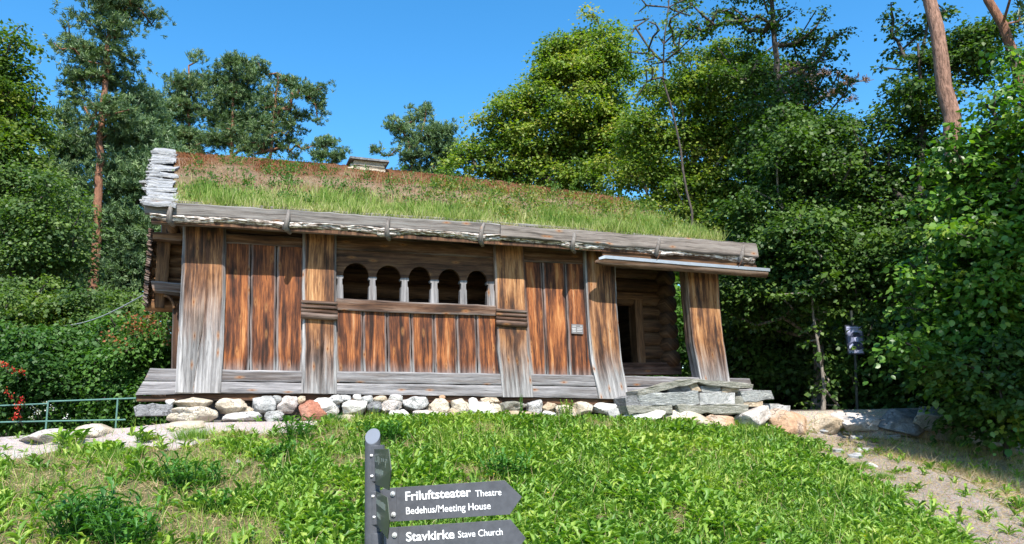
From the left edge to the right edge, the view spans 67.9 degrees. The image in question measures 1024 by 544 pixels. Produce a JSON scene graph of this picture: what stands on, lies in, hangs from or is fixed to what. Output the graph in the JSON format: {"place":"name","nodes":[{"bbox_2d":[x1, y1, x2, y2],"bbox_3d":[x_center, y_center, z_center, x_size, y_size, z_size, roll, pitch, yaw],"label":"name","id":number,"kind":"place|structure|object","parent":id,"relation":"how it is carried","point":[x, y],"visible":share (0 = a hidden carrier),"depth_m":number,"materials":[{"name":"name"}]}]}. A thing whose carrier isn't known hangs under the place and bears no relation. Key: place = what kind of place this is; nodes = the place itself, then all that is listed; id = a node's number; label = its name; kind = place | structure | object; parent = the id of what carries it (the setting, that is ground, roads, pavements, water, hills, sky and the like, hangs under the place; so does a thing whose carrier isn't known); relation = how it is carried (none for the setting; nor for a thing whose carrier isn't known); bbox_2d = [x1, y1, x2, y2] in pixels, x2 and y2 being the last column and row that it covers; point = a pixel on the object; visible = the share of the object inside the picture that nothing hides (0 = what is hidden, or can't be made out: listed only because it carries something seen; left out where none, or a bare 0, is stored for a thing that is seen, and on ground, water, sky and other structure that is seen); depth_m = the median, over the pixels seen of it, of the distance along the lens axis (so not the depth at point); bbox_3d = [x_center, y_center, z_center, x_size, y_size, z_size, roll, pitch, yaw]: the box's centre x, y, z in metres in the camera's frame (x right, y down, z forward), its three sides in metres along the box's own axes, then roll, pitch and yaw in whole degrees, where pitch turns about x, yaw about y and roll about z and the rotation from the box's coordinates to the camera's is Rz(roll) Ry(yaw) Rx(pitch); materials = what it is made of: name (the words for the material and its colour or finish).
{"place":"outdoors","nodes":[
{"label":"outdoors","id":0,"kind":"place"},
{"bbox_2d":[0,421,314,458],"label":"gravel path","id":1,"kind":"structure","parent":0,"point":[21,445],"depth_m":9.19,"materials":[{"name":"grey gravel"}]},
{"bbox_2d":[19,428,72,443],"bbox_3d":[-5.687,2.025,9.291,0.552,0.220,0.964,2,-12,-20],"label":"flat rock","id":2,"kind":"object","parent":1,"relation":"on","point":[37,436],"visible":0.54,"depth_m":8.98,"materials":[{"name":"grey stone"}]},
{"bbox_2d":[42,426,92,446],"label":"weed","id":3,"kind":"object","parent":1,"relation":"on","point":[67,436],"visible":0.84,"depth_m":8.83,"materials":[{"name":"green plant"}]},
{"bbox_2d":[75,424,113,437],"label":"flat rock","id":4,"kind":"object","parent":1,"relation":"on","point":[100,430],"visible":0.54,"depth_m":9.31,"materials":[{"name":"beige stone"}]},
{"bbox_2d":[133,426,155,443],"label":"weed","id":5,"kind":"object","parent":1,"relation":"on","point":[145,437],"visible":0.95,"depth_m":8.82,"materials":[{"name":"green plant"}]},
{"bbox_2d":[164,420,205,429],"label":"flat rock","id":6,"kind":"object","parent":1,"relation":"on","point":[187,424],"visible":0.41,"depth_m":9.58,"materials":[{"name":"beige stone"}]},
{"bbox_2d":[170,426,211,440],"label":"grass tuft","id":7,"kind":"object","parent":1,"relation":"on","point":[190,434],"visible":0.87,"depth_m":8.99,"materials":[{"name":"green plant"}]},
{"bbox_2d":[166,406,217,421],"bbox_3d":[-4.344,1.958,10.370,0.682,0.241,0.506,-2,-11,1],"label":"foundation stone","id":8,"kind":"object","parent":1,"relation":"on","point":[191,413],"visible":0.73,"depth_m":10.19,"materials":[{"name":"beige stone"}]},
{"bbox_2d":[134,403,173,416],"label":"foundation stone","id":9,"kind":"structure","parent":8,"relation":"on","point":[151,409],"depth_m":10.23,"materials":[{"name":"stone"}]},
{"bbox_2d":[174,397,212,406],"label":"foundation stone","id":10,"kind":"object","parent":8,"relation":"on","point":[193,402],"visible":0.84,"depth_m":10.43,"materials":[{"name":"stone"}]},
{"bbox_2d":[222,411,262,421],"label":"foundation stone","id":11,"kind":"object","parent":1,"relation":"on","point":[243,416],"visible":0.84,"depth_m":10.44,"materials":[{"name":"stone"}]},
{"bbox_2d":[215,398,247,414],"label":"foundation stone","id":12,"kind":"object","parent":11,"relation":"on","point":[225,406],"visible":0.92,"depth_m":10.56,"materials":[{"name":"beige stone"}]},
{"bbox_2d":[264,411,283,421],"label":"foundation stone","id":13,"kind":"object","parent":1,"relation":"on","point":[268,416],"visible":0.84,"depth_m":10.62,"materials":[{"name":"stone"}]},
{"bbox_2d":[252,395,275,413],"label":"foundation stone","id":14,"kind":"object","parent":13,"relation":"on","point":[263,404],"visible":0.9,"depth_m":10.74,"materials":[{"name":"stone"}]},
{"bbox_2d":[277,396,297,413],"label":"foundation stone","id":15,"kind":"object","parent":13,"relation":"on","point":[287,405],"visible":0.95,"depth_m":10.84,"materials":[{"name":"stone"}]},
{"bbox_2d":[298,400,326,420],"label":"foundation stone","id":16,"kind":"object","parent":1,"relation":"on","point":[308,408],"visible":0.82,"depth_m":10.81,"materials":[{"name":"stone"}]},
{"bbox_2d":[0,407,1023,543],"bbox_3d":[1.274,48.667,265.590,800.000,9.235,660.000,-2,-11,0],"label":"ground","id":17,"kind":"structure","parent":0,"point":[190,492],"depth_m":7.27,"materials":[{"name":"green plant"}]},
{"bbox_2d":[0,285,38,436],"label":"shrub","id":18,"kind":"object","parent":17,"relation":"on","point":[8,296],"visible":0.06,"depth_m":14.35,"materials":[{"name":"green plant"}]},
{"bbox_2d":[0,18,71,192],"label":"broadleaf tree","id":19,"kind":"object","parent":17,"relation":"on","point":[22,133],"visible":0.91,"depth_m":19.12,"materials":[{"name":"green plant"}]},
{"bbox_2d":[0,276,87,335],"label":"shrub","id":20,"kind":"object","parent":17,"relation":"on","point":[31,317],"visible":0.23,"depth_m":14.63,"materials":[{"name":"green plant"}]},
{"bbox_2d":[0,316,97,435],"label":"shrub","id":21,"kind":"object","parent":17,"relation":"on","point":[31,351],"visible":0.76,"depth_m":12.78,"materials":[{"name":"green plant"}]},
{"bbox_2d":[18,95,108,307],"bbox_3d":[-13.643,0.471,23.430,4.899,12.094,4.635,-2,-11,0],"label":"conifer tree","id":22,"kind":"object","parent":17,"relation":"on","point":[70,157],"visible":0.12,"depth_m":23.54,"materials":[{"name":"green plant"}]},
{"bbox_2d":[0,145,130,436],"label":"broadleaf tree","id":23,"kind":"object","parent":17,"relation":"on","point":[25,222],"visible":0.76,"depth_m":17.29,"materials":[{"name":"green plant"}]},
{"bbox_2d":[0,397,135,428],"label":"railing","id":24,"kind":"object","parent":17,"relation":"on","point":[47,420],"visible":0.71,"depth_m":12.02,"materials":[{"name":"metal"}]},
{"bbox_2d":[7,307,137,431],"bbox_3d":[-7.986,2.427,13.809,3.200,3.685,3.279,-2,-11,0],"label":"shrub","id":25,"kind":"object","parent":17,"relation":"on","point":[73,390],"visible":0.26,"depth_m":12.98,"materials":[{"name":"green plant"}]},
{"bbox_2d":[0,386,177,436],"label":"undergrowth","id":26,"kind":"object","parent":17,"relation":"on","point":[138,421],"visible":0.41,"depth_m":12.88,"materials":[{"name":"green plant"}]},
{"bbox_2d":[29,477,151,543],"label":"weed","id":27,"kind":"object","parent":17,"relation":"on","point":[72,511],"visible":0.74,"depth_m":5.80,"materials":[{"name":"green plant"}]},
{"bbox_2d":[28,311,157,428],"bbox_3d":[-7.262,2.311,13.752,2.735,3.314,2.982,-2,-11,0],"label":"shrub","id":28,"kind":"object","parent":17,"relation":"on","point":[95,363],"visible":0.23,"depth_m":13.10,"materials":[{"name":"green plant"}]},
{"bbox_2d":[27,277,171,340],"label":"shrub","id":29,"kind":"object","parent":17,"relation":"on","point":[97,302],"visible":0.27,"depth_m":14.73,"materials":[{"name":"green plant"}]},
{"bbox_2d":[35,0,175,296],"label":"pine tree","id":30,"kind":"object","parent":17,"relation":"on","point":[106,75],"visible":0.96,"depth_m":21.34,"materials":[{"name":"green plant"}]},
{"bbox_2d":[40,81,184,301],"bbox_3d":[-10.625,0.009,21.486,4.283,11.920,4.876,-7,-12,25],"label":"conifer tree","id":31,"kind":"object","parent":17,"relation":"on","point":[124,169],"visible":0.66,"depth_m":21.10,"materials":[{"name":"green plant"}]},
{"bbox_2d":[75,306,171,420],"bbox_3d":[-6.533,1.709,13.478,2.501,2.398,2.872,-2,-11,0],"label":"shrub","id":32,"kind":"object","parent":17,"relation":"on","point":[152,352],"visible":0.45,"depth_m":13.02,"materials":[{"name":"green plant"}]},
{"bbox_2d":[100,309,171,357],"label":"rusty flower heads","id":33,"kind":"object","parent":32,"relation":"attached to","point":[169,339],"visible":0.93,"depth_m":12.77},
{"bbox_2d":[78,495,177,543],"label":"weed","id":34,"kind":"object","parent":17,"relation":"on","point":[134,525],"visible":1,"depth_m":5.63,"materials":[{"name":"green plant"}]},
{"bbox_2d":[110,84,197,321],"bbox_3d":[-13.503,0.046,27.797,3.285,14.444,2.870,-2,-11,0],"label":"pine tree","id":35,"kind":"object","parent":17,"relation":"on","point":[175,146],"visible":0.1,"depth_m":28.56,"materials":[{"name":"green plant"}]},
{"bbox_2d":[152,48,218,154],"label":"pine tree","id":36,"kind":"object","parent":17,"relation":"on","point":[190,83],"visible":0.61,"depth_m":31.52,"materials":[{"name":"green plant"}]},
{"bbox_2d":[151,451,226,490],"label":"weed","id":37,"kind":"object","parent":17,"relation":"on","point":[179,473],"visible":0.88,"depth_m":7.14,"materials":[{"name":"green plant"}]},
{"bbox_2d":[186,481,237,514],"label":"weed","id":38,"kind":"object","parent":17,"relation":"on","point":[224,499],"visible":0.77,"depth_m":6.55,"materials":[{"name":"green plant"}]},
{"bbox_2d":[180,49,271,156],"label":"pine tree","id":39,"kind":"object","parent":17,"relation":"on","point":[230,90],"visible":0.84,"depth_m":30.76,"materials":[{"name":"green plant"}]},
{"bbox_2d":[258,437,298,458],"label":"weed","id":40,"kind":"object","parent":17,"relation":"on","point":[284,443],"visible":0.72,"depth_m":8.33,"materials":[{"name":"green plant"}]},
{"bbox_2d":[243,53,336,160],"bbox_3d":[-8.476,-1.517,28.820,3.856,14.072,2.949,-2,-11,0],"label":"pine tree","id":41,"kind":"object","parent":17,"relation":"on","point":[282,111],"visible":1,"depth_m":29.48,"materials":[{"name":"green plant"}]},
{"bbox_2d":[272,414,316,441],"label":"weed","id":42,"kind":"object","parent":17,"relation":"on","point":[299,429],"visible":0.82,"depth_m":9.17,"materials":[{"name":"green plant"}]},
{"bbox_2d":[314,397,339,414],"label":"foundation stone","id":43,"kind":"object","parent":17,"relation":"on","point":[327,405],"visible":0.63,"depth_m":11.01,"materials":[{"name":"stone"}]},
{"bbox_2d":[307,133,352,163],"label":"pine tree","id":44,"kind":"object","parent":17,"relation":"on","point":[335,156],"visible":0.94,"depth_m":34.45,"materials":[{"name":"green plant"}]},
{"bbox_2d":[339,414,360,420],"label":"foundation stone","id":45,"kind":"object","parent":17,"relation":"on","point":[349,416],"visible":0.14,"depth_m":10.94,"materials":[{"name":"stone"}]},
{"bbox_2d":[342,400,366,415],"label":"foundation stone","id":46,"kind":"object","parent":45,"relation":"on","point":[351,406],"visible":0.89,"depth_m":11.08,"materials":[{"name":"stone"}]},
{"bbox_2d":[359,419,408,443],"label":"weed","id":47,"kind":"object","parent":17,"relation":"on","point":[392,435],"visible":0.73,"depth_m":9.39,"materials":[{"name":"green plant"}]},
{"bbox_2d":[368,100,469,173],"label":"pine tree","id":48,"kind":"object","parent":17,"relation":"on","point":[437,138],"visible":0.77,"depth_m":30.22,"materials":[{"name":"green plant"}]},
{"bbox_2d":[412,410,446,415],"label":"foundation stone","id":49,"kind":"object","parent":17,"relation":"on","point":[423,411],"visible":0.21,"depth_m":11.31,"materials":[{"name":"stone"}]},
{"bbox_2d":[401,396,428,410],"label":"foundation stone","id":50,"kind":"object","parent":49,"relation":"on","point":[413,403],"visible":0.96,"depth_m":11.41,"materials":[{"name":"stone"}]},
{"bbox_2d":[425,398,448,412],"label":"foundation stone","id":51,"kind":"object","parent":49,"relation":"on","point":[439,404],"visible":0.7,"depth_m":11.51,"materials":[{"name":"stone"}]},
{"bbox_2d":[365,428,525,543],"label":"signpost","id":52,"kind":"object","parent":17,"relation":"on","point":[386,505],"visible":1,"depth_m":3.41,"materials":[{"name":"metal"}]},
{"bbox_2d":[135,148,769,421],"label":"log house","id":53,"kind":"structure","parent":17,"relation":"on","point":[313,280],"depth_m":12.10,"materials":[{"name":"brown wood"}]},
{"bbox_2d":[469,401,497,413],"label":"foundation stone","id":54,"kind":"object","parent":17,"relation":"on","point":[476,405],"visible":0.5,"depth_m":11.68,"materials":[{"name":"stone"}]},
{"bbox_2d":[473,443,537,480],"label":"weed","id":55,"kind":"object","parent":17,"relation":"on","point":[501,458],"visible":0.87,"depth_m":8.06,"materials":[{"name":"green plant"}]},
{"bbox_2d":[0,156,1018,434],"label":"woods","id":56,"kind":"object","parent":17,"relation":"on","point":[578,190],"visible":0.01,"depth_m":36.30,"materials":[{"name":"green plant"}]},
{"bbox_2d":[0,409,1023,543],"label":"meadow plants","id":57,"kind":"object","parent":17,"relation":"on","point":[322,520],"visible":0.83,"depth_m":7.94,"materials":[{"name":"green plant"}]},
{"bbox_2d":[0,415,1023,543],"bbox_3d":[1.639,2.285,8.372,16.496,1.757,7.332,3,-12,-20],"label":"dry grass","id":58,"kind":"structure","parent":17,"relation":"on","point":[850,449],"depth_m":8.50,"materials":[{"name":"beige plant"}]},
{"bbox_2d":[0,405,1023,543],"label":"dead stalks","id":59,"kind":"object","parent":17,"relation":"on","point":[523,482],"visible":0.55,"depth_m":7.95,"materials":[{"name":"beige plant"}]},
{"bbox_2d":[431,2,666,197],"bbox_3d":[1.240,-2.272,24.567,8.175,13.666,4.470,-2,-11,0],"label":"maple tree","id":60,"kind":"object","parent":17,"relation":"on","point":[563,152],"visible":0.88,"depth_m":24.81,"materials":[{"name":"green plant"}]},
{"bbox_2d":[604,475,642,500],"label":"weed","id":61,"kind":"object","parent":17,"relation":"on","point":[622,490],"visible":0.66,"depth_m":7.60,"materials":[{"name":"green plant"}]},
{"bbox_2d":[622,0,705,376],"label":"birch tree","id":62,"kind":"object","parent":17,"relation":"on","point":[678,46],"visible":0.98,"depth_m":18.21,"materials":[{"name":"green plant"}]},
{"bbox_2d":[643,280,690,376],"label":"shrub","id":63,"kind":"object","parent":17,"relation":"on","point":[682,349],"visible":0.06,"depth_m":18.66,"materials":[{"name":"green plant"}]},
{"bbox_2d":[666,417,700,432],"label":"weed","id":64,"kind":"object","parent":17,"relation":"on","point":[679,427],"visible":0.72,"depth_m":11.29,"materials":[{"name":"green plant"}]},
{"bbox_2d":[662,410,713,424],"bbox_3d":[2.823,2.442,12.649,0.974,0.359,0.577,-2,-11,1],"label":"terrace boulder","id":65,"kind":"object","parent":17,"relation":"on","point":[690,414],"visible":0.35,"depth_m":12.42,"materials":[{"name":"beige stone"}]},
{"bbox_2d":[616,405,672,413],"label":"step slab","id":66,"kind":"structure","parent":65,"relation":"on","point":[633,409],"depth_m":12.28,"materials":[{"name":"stone"}]},
{"bbox_2d":[614,395,641,405],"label":"step slab","id":67,"kind":"structure","parent":66,"relation":"on","point":[626,400],"depth_m":12.30,"materials":[{"name":"stone"}]},
{"bbox_2d":[636,390,699,405],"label":"step slab","id":68,"kind":"structure","parent":67,"relation":"on","point":[671,398],"depth_m":12.49,"materials":[{"name":"stone"}]},
{"bbox_2d":[626,379,699,395],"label":"step slab","id":69,"kind":"structure","parent":68,"relation":"on","point":[662,386],"depth_m":12.57,"materials":[{"name":"stone"}]},
{"bbox_2d":[591,26,803,376],"bbox_3d":[5.433,-1.692,20.910,6.564,10.968,4.447,-2,-11,0],"label":"maple tree","id":70,"kind":"object","parent":17,"relation":"on","point":[646,144],"visible":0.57,"depth_m":21.06,"materials":[{"name":"green plant"}]},
{"bbox_2d":[706,414,734,425],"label":"terrace boulder","id":71,"kind":"object","parent":17,"relation":"on","point":[722,419],"visible":0.43,"depth_m":12.66,"materials":[{"name":"beige stone"}]},
{"bbox_2d":[672,403,748,414],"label":"step slab","id":72,"kind":"structure","parent":71,"relation":"on","point":[726,409],"depth_m":12.71,"materials":[{"name":"stone"}]},
{"bbox_2d":[696,391,734,404],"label":"step slab","id":73,"kind":"structure","parent":72,"relation":"on","point":[717,397],"depth_m":12.80,"materials":[{"name":"grey stone"}]},
{"bbox_2d":[720,388,738,392],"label":"step slab","id":74,"kind":"structure","parent":73,"relation":"on","point":[726,390],"depth_m":13.02,"materials":[{"name":"beige stone"}]},
{"bbox_2d":[693,379,752,388],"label":"step slab","id":75,"kind":"structure","parent":74,"relation":"on","point":[724,384],"depth_m":12.95,"materials":[{"name":"stone"}]},
{"bbox_2d":[699,508,744,534],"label":"weed","id":76,"kind":"object","parent":17,"relation":"on","point":[721,524],"visible":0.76,"depth_m":6.83,"materials":[{"name":"green plant"}]},
{"bbox_2d":[733,405,771,426],"bbox_3d":[4.067,2.530,13.087,0.658,0.482,0.608,6,-13,-35],"label":"terrace boulder","id":77,"kind":"object","parent":17,"relation":"on","point":[759,415],"visible":0.56,"depth_m":12.85,"materials":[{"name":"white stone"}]},
{"bbox_2d":[744,401,762,406],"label":"step slab","id":78,"kind":"structure","parent":77,"relation":"on","point":[755,404],"depth_m":13.05,"materials":[{"name":"beige stone"}]},
{"bbox_2d":[728,390,773,401],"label":"step slab","id":79,"kind":"structure","parent":78,"relation":"on","point":[753,395],"depth_m":13.10,"materials":[{"name":"stone"}]},
{"bbox_2d":[685,309,832,407],"bbox_3d":[5.761,2.064,17.610,3.755,2.923,3.193,-11,-14,39],"label":"shrub","id":80,"kind":"object","parent":17,"relation":"on","point":[745,354],"visible":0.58,"depth_m":16.90,"materials":[{"name":"green plant"}]},
{"bbox_2d":[664,0,868,409],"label":"tree","id":81,"kind":"object","parent":17,"relation":"on","point":[778,79],"visible":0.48,"depth_m":19.82,"materials":[{"name":"green plant"}]},
{"bbox_2d":[766,459,803,479],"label":"weed","id":82,"kind":"object","parent":17,"relation":"on","point":[787,464],"visible":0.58,"depth_m":9.09,"materials":[{"name":"green plant"}]},
{"bbox_2d":[768,408,806,434],"bbox_3d":[4.755,2.593,13.107,0.581,0.492,0.791,-11,-15,41],"label":"terrace boulder","id":83,"kind":"object","parent":17,"relation":"on","point":[789,421],"visible":0.69,"depth_m":12.90,"materials":[{"name":"beige stone"}]},
{"bbox_2d":[739,316,843,409],"bbox_3d":[6.598,2.190,17.455,3.233,2.422,3.657,-2,-11,0],"label":"shrub","id":84,"kind":"object","parent":17,"relation":"on","point":[786,399],"visible":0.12,"depth_m":16.99,"materials":[{"name":"green plant"}]},
{"bbox_2d":[699,98,923,409],"bbox_3d":[6.327,-0.399,16.607,5.423,6.848,4.005,-2,-11,0],"label":"broadleaf tree","id":85,"kind":"object","parent":17,"relation":"on","point":[783,161],"visible":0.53,"depth_m":16.32,"materials":[{"name":"green plant"}]},
{"bbox_2d":[751,200,877,410],"bbox_3d":[6.068,0.643,14.872,2.459,4.170,2.007,5,-13,-31],"label":"young tree","id":86,"kind":"object","parent":17,"relation":"on","point":[810,246],"visible":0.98,"depth_m":14.81,"materials":[{"name":"green plant"}]},
{"bbox_2d":[770,323,881,408],"bbox_3d":[7.231,2.175,16.753,3.198,2.376,2.755,-2,-11,0],"label":"shrub","id":87,"kind":"object","parent":17,"relation":"on","point":[839,338],"visible":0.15,"depth_m":16.47,"materials":[{"name":"green plant"}]},
{"bbox_2d":[781,55,873,121],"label":"conifer tree","id":88,"kind":"object","parent":17,"relation":"on","point":[865,80],"visible":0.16,"depth_m":27.40,"materials":[{"name":"green plant"}]},
{"bbox_2d":[814,413,844,433],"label":"terrace boulder","id":89,"kind":"object","parent":17,"relation":"on","point":[830,424],"visible":0.7,"depth_m":13.03,"materials":[{"name":"beige stone"}]},
{"bbox_2d":[675,235,1023,407],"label":"undergrowth","id":90,"kind":"object","parent":17,"relation":"on","point":[840,323],"depth_m":21.14,"materials":[{"name":"green plant"}]},
{"bbox_2d":[844,311,864,409],"bbox_3d":[6.533,1.708,14.396,0.340,1.970,0.077,-2,-11,0],"label":"poster board","id":91,"kind":"object","parent":17,"relation":"on","point":[852,339],"visible":0.96,"depth_m":14.43,"materials":[{"name":"paper"}]},
{"bbox_2d":[804,307,933,409],"bbox_3d":[7.248,1.972,15.101,3.290,2.607,2.976,-2,-11,0],"label":"shrub","id":92,"kind":"object","parent":17,"relation":"on","point":[868,396],"visible":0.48,"depth_m":14.60,"materials":[{"name":"green plant"}]},
{"bbox_2d":[858,293,959,441],"bbox_3d":[8.100,1.852,14.320,3.249,2.851,3.739,-2,-11,0],"label":"shrub","id":93,"kind":"object","parent":17,"relation":"on","point":[906,392],"visible":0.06,"depth_m":14.02,"materials":[{"name":"green plant"}]},
{"bbox_2d":[796,0,1023,323],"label":"broadleaf tree","id":94,"kind":"object","parent":17,"relation":"on","point":[890,243],"visible":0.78,"depth_m":15.76,"materials":[{"name":"green plant"}]},
{"bbox_2d":[923,0,966,278],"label":"pine tree","id":95,"kind":"object","parent":17,"relation":"on","point":[947,100],"visible":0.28,"depth_m":14.68,"materials":[{"name":"brown plant"}]},
{"bbox_2d":[902,315,1023,459],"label":"shrub","id":96,"kind":"object","parent":17,"relation":"on","point":[995,386],"visible":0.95,"depth_m":11.49,"materials":[{"name":"green plant"}]},
{"bbox_2d":[983,0,1023,102],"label":"pine tree","id":97,"kind":"object","parent":17,"relation":"on","point":[1001,22],"visible":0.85,"depth_m":15.33,"materials":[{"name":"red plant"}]},
{"bbox_2d":[0,0,1023,367],"label":"sky","id":98,"kind":"structure","parent":0,"point":[382,56],"materials":[{"name":"blue"}]},
{"bbox_2d":[765,421,1023,543],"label":"dirt track","id":99,"kind":"structure","parent":0,"point":[954,496],"depth_m":9.33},
{"bbox_2d":[792,407,1023,510],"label":"dry bank","id":100,"kind":"structure","parent":0,"point":[877,413],"depth_m":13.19,"materials":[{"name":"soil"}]},
{"bbox_2d":[830,411,880,431],"bbox_3d":[5.991,2.627,13.345,0.836,0.370,0.610,2,-12,-20],"label":"terrace boulder","id":101,"kind":"object","parent":100,"relation":"on","point":[853,422],"visible":0.88,"depth_m":13.19,"materials":[{"name":"grey stone"}]},
{"bbox_2d":[878,408,925,435],"bbox_3d":[6.909,2.647,13.401,1.157,0.486,0.599,6,-14,-36],"label":"terrace boulder","id":102,"kind":"object","parent":100,"relation":"on","point":[900,420],"visible":0.75,"depth_m":13.16,"materials":[{"name":"stone"}]},
{"bbox_2d":[912,406,947,431],"bbox_3d":[7.348,2.558,13.253,0.579,0.451,0.861,-9,-14,35],"label":"terrace boulder","id":103,"kind":"object","parent":100,"relation":"on","point":[920,420],"visible":0.48,"depth_m":13.09,"materials":[{"name":"grey stone"}]},
{"bbox_2d":[861,44,1023,457],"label":"hazel bush","id":104,"kind":"object","parent":100,"relation":"on","point":[983,261],"visible":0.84,"depth_m":12.41,"materials":[{"name":"green plant"}]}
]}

